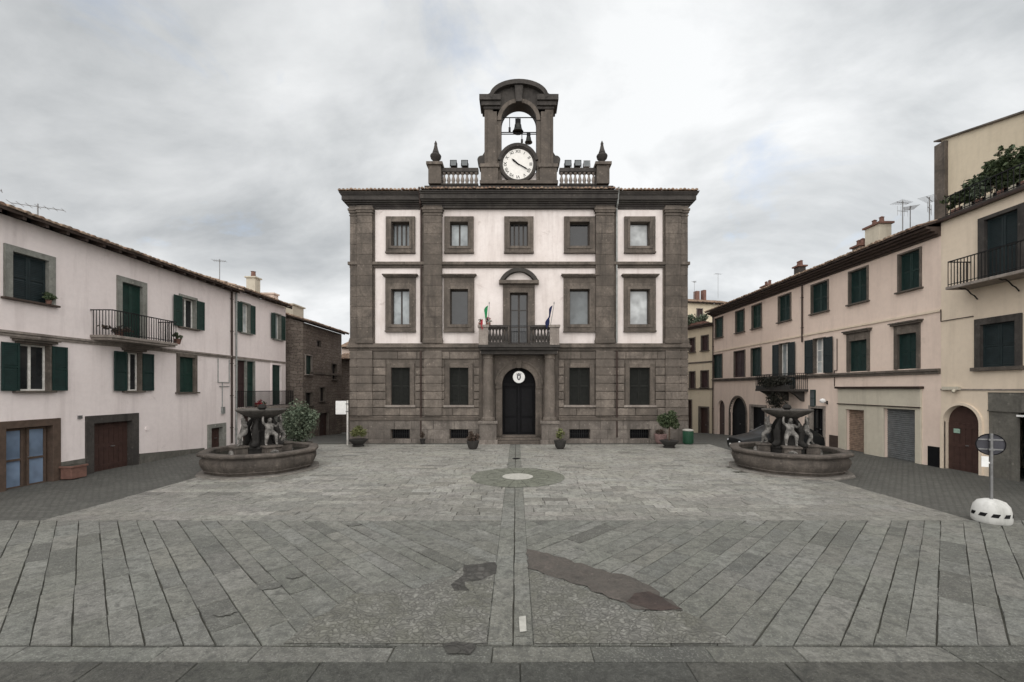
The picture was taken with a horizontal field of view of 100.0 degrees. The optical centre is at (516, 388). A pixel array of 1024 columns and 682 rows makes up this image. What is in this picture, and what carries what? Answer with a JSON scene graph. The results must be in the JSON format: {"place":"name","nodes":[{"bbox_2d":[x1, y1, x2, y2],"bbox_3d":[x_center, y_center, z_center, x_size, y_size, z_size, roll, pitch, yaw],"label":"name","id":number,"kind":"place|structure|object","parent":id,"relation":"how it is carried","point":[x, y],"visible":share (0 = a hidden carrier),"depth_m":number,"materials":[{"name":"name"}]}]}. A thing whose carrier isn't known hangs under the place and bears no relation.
{"place":"outdoors","nodes":[
{"label":"outdoors","id":0,"kind":"place"},
{"bbox_2d":[0,520,500,645],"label":"piazza paving","id":1,"kind":"structure","parent":0,"point":[336,562],"depth_m":7.00,"materials":[{"name":"stone"}]},
{"bbox_2d":[258,582,281,589],"bbox_3d":[-3.734,2.987,6.499,0.302,0.001,0.296,0,0,-43],"label":"damp stain","id":2,"kind":"object","parent":1,"relation":"on","point":[269,585],"visible":1,"depth_m":6.51,"materials":[{"name":"stone"}]},
{"bbox_2d":[284,562,495,642],"bbox_3d":[-1.542,2.990,6.212,2.381,0.001,2.354,0,0,0],"label":"cobble patch","id":3,"kind":"object","parent":1,"relation":"on","point":[440,610],"visible":1,"depth_m":5.60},
{"bbox_2d":[451,562,496,589],"bbox_3d":[-0.661,2.986,6.861,0.669,0.001,1.034,0,0,0],"label":"dark stone patch","id":4,"kind":"object","parent":3,"relation":"on","point":[473,572],"visible":1,"depth_m":6.92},
{"bbox_2d":[46,515,501,520],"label":"piazza paving","id":5,"kind":"structure","parent":0,"point":[301,518],"depth_m":9.90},
{"bbox_2d":[61,444,509,516],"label":"piazza paving","id":6,"kind":"structure","parent":0,"point":[384,480],"depth_m":12.61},
{"bbox_2d":[195,404,318,479],"bbox_3d":[-9.470,1.840,16.000,3.874,2.520,3.874,0,0,-21],"label":"fountain","id":7,"kind":"object","parent":6,"relation":"on","point":[263,450],"visible":0.99,"depth_m":15.25,"materials":[{"name":"stone"}]},
{"bbox_2d":[280,398,319,442],"bbox_3d":[-9.811,1.714,19.313,1.956,2.571,1.911,0,0,0],"label":"bush","id":8,"kind":"object","parent":6,"relation":"on","point":[298,423],"visible":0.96,"depth_m":19.05,"materials":[{"name":"green plant"}]},
{"bbox_2d":[336,400,348,444],"bbox_3d":[-9.212,1.820,22.727,0.680,2.360,0.100,0,0,0],"label":"sign post","id":9,"kind":"object","parent":6,"relation":"on","point":[340,407],"visible":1,"depth_m":22.70,"materials":[{"name":"metal"}]},
{"bbox_2d":[349,425,367,446],"bbox_3d":[-8.178,2.444,22.222,0.960,1.112,0.960,0,0,0],"label":"planter","id":10,"kind":"object","parent":6,"relation":"on","point":[357,442],"visible":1,"depth_m":22.05,"materials":[{"name":"green plant"}]},
{"bbox_2d":[466,430,479,449],"bbox_3d":[-2.139,2.534,21.134,0.640,0.932,0.658,0,0,-37],"label":"planter","id":11,"kind":"object","parent":6,"relation":"on","point":[472,442],"visible":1,"depth_m":20.97,"materials":[{"name":"stone"}]},
{"bbox_2d":[487,444,532,645],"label":"piazza paving","id":12,"kind":"structure","parent":0,"point":[509,573],"depth_m":6.79,"materials":[{"name":"stone"}]},
{"bbox_2d":[519,616,526,631],"bbox_3d":[0.080,2.986,5.451,0.093,0.001,0.376,0,0,0],"label":"pale inlay","id":13,"kind":"object","parent":12,"relation":"on","point":[522,623],"visible":1,"depth_m":5.45,"materials":[{"name":"stone"}]},
{"bbox_2d":[0,662,1023,681],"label":"piazza edge paving","id":14,"kind":"structure","parent":0,"point":[491,672],"depth_m":4.54,"materials":[{"name":"stone"}]},
{"bbox_2d":[0,646,1023,663],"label":"piazza edge paving","id":15,"kind":"structure","parent":0,"point":[627,654],"depth_m":4.84,"materials":[{"name":"stone"}]},
{"bbox_2d":[443,641,475,653],"bbox_3d":[-0.663,2.986,4.950,0.396,0.001,0.244,0,0,0],"label":"dark stone patch","id":16,"kind":"object","parent":15,"relation":"on","point":[459,647],"visible":1,"depth_m":4.95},
{"bbox_2d":[0,432,1023,526],"bbox_3d":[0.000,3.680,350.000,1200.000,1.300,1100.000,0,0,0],"label":"ground","id":17,"kind":"structure","parent":0,"point":[958,493],"depth_m":13.52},
{"bbox_2d":[59,464,88,478],"bbox_3d":[-14.820,2.783,14.388,0.420,0.435,0.580,0,0,0],"label":"planter box","id":18,"kind":"object","parent":17,"relation":"on","point":[72,471],"visible":1,"depth_m":14.23,"materials":[{"name":"ceramic"}]},
{"bbox_2d":[0,201,243,491],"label":"pink house","id":19,"kind":"structure","parent":17,"relation":"on","point":[78,385],"depth_m":15.60,"materials":[{"name":"paint"}]},
{"bbox_2d":[6,426,45,489],"bbox_3d":[-15.250,2.140,13.312,0.140,1.880,1.288,0,0,0],"label":"door","id":20,"kind":"structure","parent":19,"relation":"in","point":[25,447],"depth_m":13.36,"materials":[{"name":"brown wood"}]},
{"bbox_2d":[0,243,60,307],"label":"window","id":21,"kind":"structure","parent":19,"relation":"in","point":[27,274],"depth_m":13.33,"materials":[{"name":"wood"}]},
{"bbox_2d":[42,291,57,303],"bbox_3d":[-14.969,-2.905,13.836,0.286,0.404,0.446,0,0,0],"label":"potted plant","id":22,"kind":"object","parent":21,"relation":"on","point":[50,296],"depth_m":13.74,"materials":[{"name":"plant"}]},
{"bbox_2d":[1,337,67,392],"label":"window","id":23,"kind":"structure","parent":19,"relation":"in","point":[28,365],"depth_m":13.55,"materials":[{"name":"wood"}]},
{"bbox_2d":[94,421,126,471],"bbox_3d":[-15.250,2.170,16.084,0.140,1.820,1.538,0,0,0],"label":"door","id":24,"kind":"structure","parent":19,"relation":"in","point":[110,438],"depth_m":16.14,"materials":[{"name":"brown wood"}]},
{"bbox_2d":[97,325,133,335],"bbox_3d":[-14.647,-2.117,15.758,0.585,0.434,1.226,0,0,0],"label":"shrub pot","id":25,"kind":"object","parent":19,"relation":"on","point":[103,326],"visible":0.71,"depth_m":15.69,"materials":[{"name":"green plant"}]},
{"bbox_2d":[116,275,146,338],"bbox_3d":[-15.198,-3.115,16.865,0.315,2.330,1.303,0,0,0],"label":"window","id":26,"kind":"structure","parent":19,"relation":"in","point":[131,294],"depth_m":16.92,"materials":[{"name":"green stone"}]},
{"bbox_2d":[114,347,153,391],"bbox_3d":[-15.123,-0.710,16.906,0.465,1.740,1.742,0,0,0],"label":"window","id":27,"kind":"structure","parent":19,"relation":"in","point":[133,369],"depth_m":17.08,"materials":[{"name":"wood"}]},
{"bbox_2d":[175,353,199,393],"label":"window","id":28,"kind":"structure","parent":19,"relation":"in","point":[186,364],"depth_m":19.77,"materials":[{"name":"wood"}]},
{"bbox_2d":[174,293,204,330],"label":"window","id":29,"kind":"structure","parent":19,"relation":"in","point":[189,313],"depth_m":20.00,"materials":[{"name":"green wood"}]},
{"bbox_2d":[212,428,218,446],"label":"door","id":30,"kind":"structure","parent":19,"relation":"in","point":[215,431],"depth_m":21.79,"materials":[{"name":"brown wood"}]},
{"bbox_2d":[169,270,294,444],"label":"pink house","id":31,"kind":"structure","parent":17,"relation":"on","point":[260,349],"depth_m":25.16,"materials":[{"name":"paint"}]},
{"bbox_2d":[237,359,246,406],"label":"window","id":32,"kind":"structure","parent":31,"relation":"in","point":[242,364],"depth_m":23.81,"materials":[{"name":"wood"}]},
{"bbox_2d":[237,301,255,334],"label":"window","id":33,"kind":"structure","parent":31,"relation":"in","point":[246,313],"depth_m":24.20,"materials":[{"name":"green wood"}]},
{"bbox_2d":[247,360,254,405],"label":"window","id":34,"kind":"structure","parent":31,"relation":"in","point":[250,364],"depth_m":24.55,"materials":[{"name":"green wood"}]},
{"bbox_2d":[271,363,281,390],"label":"window","id":35,"kind":"structure","parent":31,"relation":"in","point":[276,369],"depth_m":27.18,"materials":[{"name":"green paint"}]},
{"bbox_2d":[271,312,285,340],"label":"window","id":36,"kind":"structure","parent":31,"relation":"in","point":[278,322],"depth_m":27.42,"materials":[{"name":"green wood"}]},
{"bbox_2d":[277,303,349,436],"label":"stone house","id":37,"kind":"structure","parent":17,"relation":"on","point":[314,366],"depth_m":30.80,"materials":[{"name":"brown stone"}]},
{"bbox_2d":[304,354,313,375],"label":"window","id":38,"kind":"structure","parent":37,"relation":"in","point":[308,358],"depth_m":29.94,"materials":[{"name":"wood"}]},
{"bbox_2d":[304,391,314,406],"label":"window","id":39,"kind":"structure","parent":37,"relation":"in","point":[308,395],"depth_m":30.07,"materials":[{"name":"glass"}]},
{"bbox_2d":[320,413,325,435],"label":"door","id":40,"kind":"structure","parent":37,"relation":"in","point":[323,415],"depth_m":32.27,"materials":[{"name":"wood"}]},
{"bbox_2d":[342,353,349,431],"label":"alley house","id":41,"kind":"structure","parent":17,"relation":"on","point":[345,376],"depth_m":38.00,"materials":[{"name":"stone"}]},
{"bbox_2d":[338,79,698,443],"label":"town hall","id":42,"kind":"structure","parent":17,"relation":"on","point":[438,264],"depth_m":23.70,"materials":[{"name":"stone"}]},
{"bbox_2d":[382,274,417,331],"bbox_3d":[-6.402,-4.691,23.795,1.946,3.184,0.530,0,0,0],"label":"window","id":43,"kind":"structure","parent":42,"relation":"in","point":[400,289],"depth_m":23.70,"materials":[{"name":"stone"}]},
{"bbox_2d":[385,216,415,253],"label":"window","id":44,"kind":"structure","parent":42,"relation":"in","point":[400,230],"depth_m":23.70,"materials":[{"name":"stone"}]},
{"bbox_2d":[385,363,415,406],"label":"window","id":45,"kind":"structure","parent":42,"relation":"in","point":[400,376],"depth_m":23.87,"materials":[{"name":"stone"}]},
{"bbox_2d":[443,363,473,406],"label":"window","id":46,"kind":"structure","parent":42,"relation":"in","point":[458,376],"depth_m":23.87,"materials":[{"name":"stone"}]},
{"bbox_2d":[444,216,473,253],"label":"window","id":47,"kind":"structure","parent":42,"relation":"in","point":[458,230],"depth_m":23.70,"materials":[{"name":"stone"}]},
{"bbox_2d":[441,274,476,331],"bbox_3d":[-3.165,-4.691,23.795,1.946,3.184,0.530,0,0,0],"label":"window","id":48,"kind":"structure","parent":42,"relation":"in","point":[458,288],"depth_m":23.70,"materials":[{"name":"stone"}]},
{"bbox_2d":[509,118,523,133],"bbox_3d":[-0.015,-14.728,24.100,0.839,0.945,0.609,0,0,0],"label":"bell","id":49,"kind":"object","parent":42,"relation":"hanging from","point":[517,127],"visible":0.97,"depth_m":24.02,"materials":[{"name":"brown metal"}]},
{"bbox_2d":[502,368,534,434],"bbox_3d":[0.143,0.738,24.290,1.856,3.760,0.140,0,0,0],"label":"door","id":50,"kind":"structure","parent":42,"relation":"in","point":[518,399],"depth_m":24.26,"materials":[{"name":"black paint"}]},
{"bbox_2d":[513,371,524,382],"bbox_3d":[0.143,-0.726,23.793,0.660,0.874,0.054,0,0,0],"label":"crest sign","id":51,"kind":"object","parent":42,"relation":"hanging from","point":[518,376],"visible":0.97,"depth_m":23.78,"materials":[{"name":"metal"}]},
{"bbox_2d":[504,216,533,253],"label":"window","id":52,"kind":"structure","parent":42,"relation":"in","point":[518,230],"depth_m":23.70,"materials":[{"name":"stone"}]},
{"bbox_2d":[499,268,538,342],"bbox_3d":[0.143,-4.535,23.760,2.190,4.119,0.600,0,0,0],"label":"balcony door","id":53,"kind":"structure","parent":42,"relation":"in","point":[519,288],"depth_m":23.70,"materials":[{"name":"stone"}]},
{"bbox_2d":[564,216,595,253],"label":"window","id":54,"kind":"structure","parent":42,"relation":"in","point":[579,231],"depth_m":23.70,"materials":[{"name":"stone"}]},
{"bbox_2d":[561,274,598,331],"bbox_3d":[3.499,-4.691,23.795,2.041,3.184,0.530,0,0,0],"label":"window","id":55,"kind":"structure","parent":42,"relation":"in","point":[579,289],"depth_m":23.70,"materials":[{"name":"stone"}]},
{"bbox_2d":[564,363,595,406],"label":"window","id":56,"kind":"structure","parent":42,"relation":"in","point":[579,377],"depth_m":23.87,"materials":[{"name":"stone"}]},
{"bbox_2d":[624,216,655,253],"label":"window","id":57,"kind":"structure","parent":42,"relation":"in","point":[639,236],"depth_m":23.70,"materials":[{"name":"stone"}]},
{"bbox_2d":[621,274,659,331],"bbox_3d":[6.831,-4.691,23.795,2.041,3.184,0.530,0,0,0],"label":"window","id":58,"kind":"structure","parent":42,"relation":"in","point":[639,289],"depth_m":23.70,"materials":[{"name":"stone"}]},
{"bbox_2d":[624,363,656,406],"bbox_3d":[6.831,-0.166,23.848,1.782,2.429,0.415,0,0,0],"label":"window","id":59,"kind":"structure","parent":42,"relation":"in","point":[639,377],"depth_m":23.87,"materials":[{"name":"stone"}]},
{"bbox_2d":[654,429,666,443],"bbox_3d":[7.875,2.594,23.438,0.700,0.811,0.700,0,0,0],"label":"planter","id":60,"kind":"object","parent":17,"relation":"on","point":[660,436],"visible":0.95,"depth_m":23.24,"materials":[{"name":"brown ceramic"}]},
{"bbox_2d":[688,322,711,433],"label":"yellow house","id":61,"kind":"structure","parent":17,"relation":"on","point":[700,381],"depth_m":36.67,"materials":[{"name":"paint"}]},
{"bbox_2d":[688,371,695,388],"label":"window","id":62,"kind":"structure","parent":61,"relation":"in","point":[692,374],"depth_m":37.63,"materials":[{"name":"wood"}]},
{"bbox_2d":[688,314,708,325],"bbox_3d":[16.015,-6.091,38.570,1.306,1.342,3.484,0,0,-20],"label":"terrace shrub","id":63,"kind":"object","parent":61,"relation":"on","point":[699,319],"visible":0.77,"depth_m":38.04,"materials":[{"name":"green plant"}]},
{"bbox_2d":[699,334,709,351],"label":"window","id":64,"kind":"structure","parent":61,"relation":"in","point":[704,338],"depth_m":36.23,"materials":[{"name":"wood"}]},
{"bbox_2d":[699,370,709,387],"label":"window","id":65,"kind":"structure","parent":61,"relation":"in","point":[704,374],"depth_m":36.35,"materials":[{"name":"wood"}]},
{"bbox_2d":[701,408,707,432],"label":"door","id":66,"kind":"structure","parent":61,"relation":"in","point":[704,411],"depth_m":36.46,"materials":[{"name":"brown wood"}]},
{"bbox_2d":[688,290,725,321],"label":"hill house","id":67,"kind":"structure","parent":17,"relation":"on","point":[697,306],"depth_m":53.72,"materials":[{"name":"paint"}]},
{"bbox_2d":[727,424,824,446],"bbox_3d":[11.810,2.319,19.750,3.760,1.362,1.960,0,0,0],"label":"parked car","id":68,"kind":"object","parent":17,"relation":"on","point":[756,433],"visible":0.29,"depth_m":19.17,"materials":[{"name":"black paint"}]},
{"bbox_2d":[704,216,941,466],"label":"salmon house","id":69,"kind":"structure","parent":17,"relation":"on","point":[853,337],"depth_m":20.78,"materials":[{"name":"paint"}]},
{"bbox_2d":[713,353,722,377],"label":"window","id":70,"kind":"structure","parent":69,"relation":"in","point":[717,358],"depth_m":34.55,"materials":[{"name":"wood"}]},
{"bbox_2d":[714,316,723,338],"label":"window","id":71,"kind":"structure","parent":69,"relation":"in","point":[718,321],"depth_m":34.44,"materials":[{"name":"wood"}]},
{"bbox_2d":[720,401,724,434],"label":"door","id":72,"kind":"structure","parent":69,"relation":"in","point":[722,408],"depth_m":34.08,"materials":[{"name":"brown wood"}]},
{"bbox_2d":[733,308,744,333],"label":"window","id":73,"kind":"structure","parent":69,"relation":"in","point":[740,314],"depth_m":31.21,"materials":[{"name":"wood"}]},
{"bbox_2d":[732,398,745,434],"bbox_3d":[16.350,2.125,31.377,0.140,2.950,2.306,0,0,0],"label":"door","id":74,"kind":"structure","parent":69,"relation":"in","point":[739,413],"depth_m":31.62,"materials":[{"name":"black paint"}]},
{"bbox_2d":[733,349,745,376],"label":"window","id":75,"kind":"structure","parent":69,"relation":"in","point":[739,357],"depth_m":31.31,"materials":[{"name":"wood"}]},
{"bbox_2d":[749,302,762,329],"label":"window","id":76,"kind":"structure","parent":69,"relation":"in","point":[756,310],"depth_m":29.09,"materials":[{"name":"wood"}]},
{"bbox_2d":[750,347,761,376],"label":"window","id":77,"kind":"structure","parent":69,"relation":"in","point":[755,353],"depth_m":29.13,"materials":[{"name":"wood"}]},
{"bbox_2d":[754,407,764,428],"bbox_3d":[16.350,2.330,28.774,0.140,2.140,1.685,0,0,0],"label":"door","id":78,"kind":"structure","parent":69,"relation":"in","point":[759,415],"depth_m":29.01,"materials":[{"name":"black paint"}]},
{"bbox_2d":[756,375,794,407],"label":"balcony plants","id":79,"kind":"object","parent":69,"relation":"on","point":[771,382],"visible":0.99,"depth_m":25.25,"materials":[{"name":"green plant"}]},
{"bbox_2d":[772,342,794,388],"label":"window","id":80,"kind":"structure","parent":69,"relation":"in","point":[783,354],"depth_m":26.20,"materials":[{"name":"wood"}]},
{"bbox_2d":[776,292,791,323],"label":"window","id":81,"kind":"structure","parent":69,"relation":"in","point":[785,300],"depth_m":25.95,"materials":[{"name":"wood"}]},
{"bbox_2d":[804,336,832,373],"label":"window","id":82,"kind":"structure","parent":69,"relation":"in","point":[818,352],"depth_m":23.17,"materials":[{"name":"wood"}]},
{"bbox_2d":[814,408,822,435],"bbox_3d":[16.350,2.140,23.120,0.140,2.120,0.989,0,0,0],"label":"door","id":83,"kind":"structure","parent":69,"relation":"in","point":[818,413],"depth_m":23.20,"materials":[{"name":"black paint"}]},
{"bbox_2d":[808,279,829,315],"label":"window","id":84,"kind":"structure","parent":69,"relation":"in","point":[819,292],"depth_m":23.03,"materials":[{"name":"wood"}]},
{"bbox_2d":[841,327,872,371],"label":"window","id":85,"kind":"structure","parent":69,"relation":"in","point":[858,340],"depth_m":20.38,"materials":[{"name":"wood"}]},
{"bbox_2d":[845,265,869,306],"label":"window","id":86,"kind":"structure","parent":69,"relation":"in","point":[858,279],"depth_m":20.41,"materials":[{"name":"wood"}]},
{"bbox_2d":[887,319,923,369],"bbox_3d":[16.222,-1.785,17.794,0.465,1.970,1.438,0,0,0],"label":"window","id":87,"kind":"structure","parent":69,"relation":"in","point":[907,334],"depth_m":17.81,"materials":[{"name":"wood"}]},
{"bbox_2d":[894,246,923,293],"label":"window","id":88,"kind":"structure","parent":69,"relation":"in","point":[909,263],"depth_m":17.72,"materials":[{"name":"wood"}]},
{"bbox_2d":[934,110,1023,481],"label":"beige house","id":89,"kind":"structure","parent":17,"relation":"on","point":[982,317],"depth_m":15.15,"materials":[{"name":"paint"}]},
{"bbox_2d":[939,192,975,213],"bbox_3d":[16.666,-6.946,16.210,0.832,0.971,1.124,0,0,0],"label":"terrace shrub","id":90,"kind":"object","parent":89,"relation":"on","point":[952,201],"visible":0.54,"depth_m":16.20,"materials":[{"name":"green plant"}]},
{"bbox_2d":[949,406,977,473],"bbox_3d":[16.350,1.850,15.633,0.140,2.460,1.265,0,0,0],"label":"door","id":91,"kind":"structure","parent":89,"relation":"in","point":[963,422],"depth_m":15.71,"materials":[{"name":"brown wood"}]},
{"bbox_2d":[960,176,984,208],"bbox_3d":[16.673,-7.122,15.687,0.745,1.325,1.100,0,0,35],"label":"terrace shrub","id":92,"kind":"object","parent":89,"relation":"on","point":[964,185],"visible":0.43,"depth_m":15.66,"materials":[{"name":"green plant"}]},
{"bbox_2d":[963,173,993,203],"bbox_3d":[16.617,-7.096,15.351,0.772,1.273,1.143,0,0,0],"label":"terrace shrub","id":93,"kind":"object","parent":89,"relation":"on","point":[982,187],"visible":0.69,"depth_m":15.23,"materials":[{"name":"green plant"}]},
{"bbox_2d":[979,145,1008,200],"bbox_3d":[16.662,-7.416,14.900,0.805,1.911,0.914,0,0,40],"label":"terrace shrub","id":94,"kind":"object","parent":89,"relation":"on","point":[990,163],"visible":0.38,"depth_m":14.94,"materials":[{"name":"green plant"}]},
{"bbox_2d":[970,313,1023,370],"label":"window","id":95,"kind":"structure","parent":89,"relation":"in","point":[998,340],"depth_m":14.46,"materials":[{"name":"wood"}]},
{"bbox_2d":[978,202,1023,279],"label":"window","id":96,"kind":"structure","parent":89,"relation":"in","point":[1006,226],"depth_m":14.40,"materials":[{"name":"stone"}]},
{"bbox_2d":[981,157,1021,196],"bbox_3d":[16.578,-7.165,14.652,0.825,1.409,1.128,0,0,-27],"label":"terrace shrub","id":97,"kind":"object","parent":89,"relation":"on","point":[998,169],"visible":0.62,"depth_m":14.46,"materials":[{"name":"green plant"}]},
{"bbox_2d":[992,144,1023,190],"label":"terrace shrub","id":98,"kind":"object","parent":89,"relation":"on","point":[1003,159],"visible":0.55,"depth_m":14.31,"materials":[{"name":"green plant"}]},
{"bbox_2d":[1006,147,1023,186],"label":"terrace shrub","id":99,"kind":"object","parent":89,"relation":"on","point":[1016,171],"visible":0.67,"depth_m":14.04,"materials":[{"name":"green plant"}]},
{"bbox_2d":[0,444,1023,681],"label":"paving bed","id":100,"kind":"object","parent":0,"point":[161,587],"visible":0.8,"depth_m":6.20,"materials":[{"name":"stone"}]},
{"bbox_2d":[471,468,564,486],"bbox_3d":[0.050,2.990,14.550,3.160,0.001,3.160,0,0,0],"label":"stone circle","id":101,"kind":"object","parent":100,"relation":"on","point":[552,477],"visible":1,"depth_m":14.23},
{"bbox_2d":[502,473,532,479],"bbox_3d":[0.050,2.984,14.550,1.040,0.001,1.040,0,0,0],"label":"pale centre stone","id":102,"kind":"object","parent":101,"relation":"on","point":[517,476],"visible":1,"depth_m":14.52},
{"bbox_2d":[0,0,1023,343],"label":"sky","id":103,"kind":"structure","parent":0,"point":[188,134],"materials":[{"name":"grey"}]},
{"bbox_2d":[520,444,954,515],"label":"piazza paving","id":104,"kind":"structure","parent":0,"point":[660,480],"depth_m":12.73,"materials":[{"name":"stone"}]},
{"bbox_2d":[554,428,566,448],"bbox_3d":[2.170,2.486,21.277,0.640,1.028,0.640,0,0,0],"label":"planter","id":105,"kind":"object","parent":104,"relation":"on","point":[560,444],"visible":1,"depth_m":21.15,"materials":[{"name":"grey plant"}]},
{"bbox_2d":[656,410,679,447],"bbox_3d":[7.676,2.031,21.720,1.135,1.938,0.998,0,0,0],"label":"planter","id":106,"kind":"object","parent":104,"relation":"on","point":[668,420],"visible":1,"depth_m":21.54,"materials":[{"name":"green plant"}]},
{"bbox_2d":[682,429,693,443],"bbox_3d":[9.231,2.590,23.077,0.570,0.780,0.570,0,0,0],"label":"litter bin","id":107,"kind":"object","parent":104,"relation":"on","point":[688,436],"visible":1,"depth_m":22.87,"materials":[{"name":"green plastic"}]},
{"bbox_2d":[729,404,855,480],"bbox_3d":[10.080,1.840,16.000,3.923,2.520,3.923,0,0,-14],"label":"fountain","id":108,"kind":"object","parent":104,"relation":"on","point":[785,451],"visible":0.99,"depth_m":15.27,"materials":[{"name":"stone"}]},
{"bbox_2d":[525,516,968,520],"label":"piazza paving","id":109,"kind":"structure","parent":0,"point":[821,518],"depth_m":9.90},
{"bbox_2d":[525,520,1023,645],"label":"piazza paving","id":110,"kind":"structure","parent":0,"point":[702,568],"depth_m":6.95,"materials":[{"name":"stone"}]},
{"bbox_2d":[526,549,681,609],"bbox_3d":[1.163,2.986,6.819,3.004,0.001,0.882,0,0,43],"label":"red stone patch","id":111,"kind":"object","parent":110,"relation":"on","point":[621,587],"visible":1,"depth_m":6.78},
{"bbox_2d":[626,591,681,609],"bbox_3d":[1.952,2.982,5.990,0.688,0.001,0.491,0,0,39],"label":"red stone patch","id":112,"kind":"object","parent":111,"relation":"on","point":[650,600],"visible":1,"depth_m":6.01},
{"bbox_2d":[529,570,733,642],"bbox_3d":[1.385,2.990,6.055,2.346,0.001,2.041,0,0,0],"label":"cobble patch","id":113,"kind":"object","parent":110,"relation":"on","point":[563,611],"visible":1,"depth_m":5.51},
{"bbox_2d":[970,433,1013,525],"bbox_3d":[10.703,2.010,9.677,0.664,1.980,0.663,0,0,32],"label":"traffic sign","id":114,"kind":"object","parent":110,"relation":"on","point":[990,510],"visible":1,"depth_m":9.64,"materials":[{"name":"plastic"}]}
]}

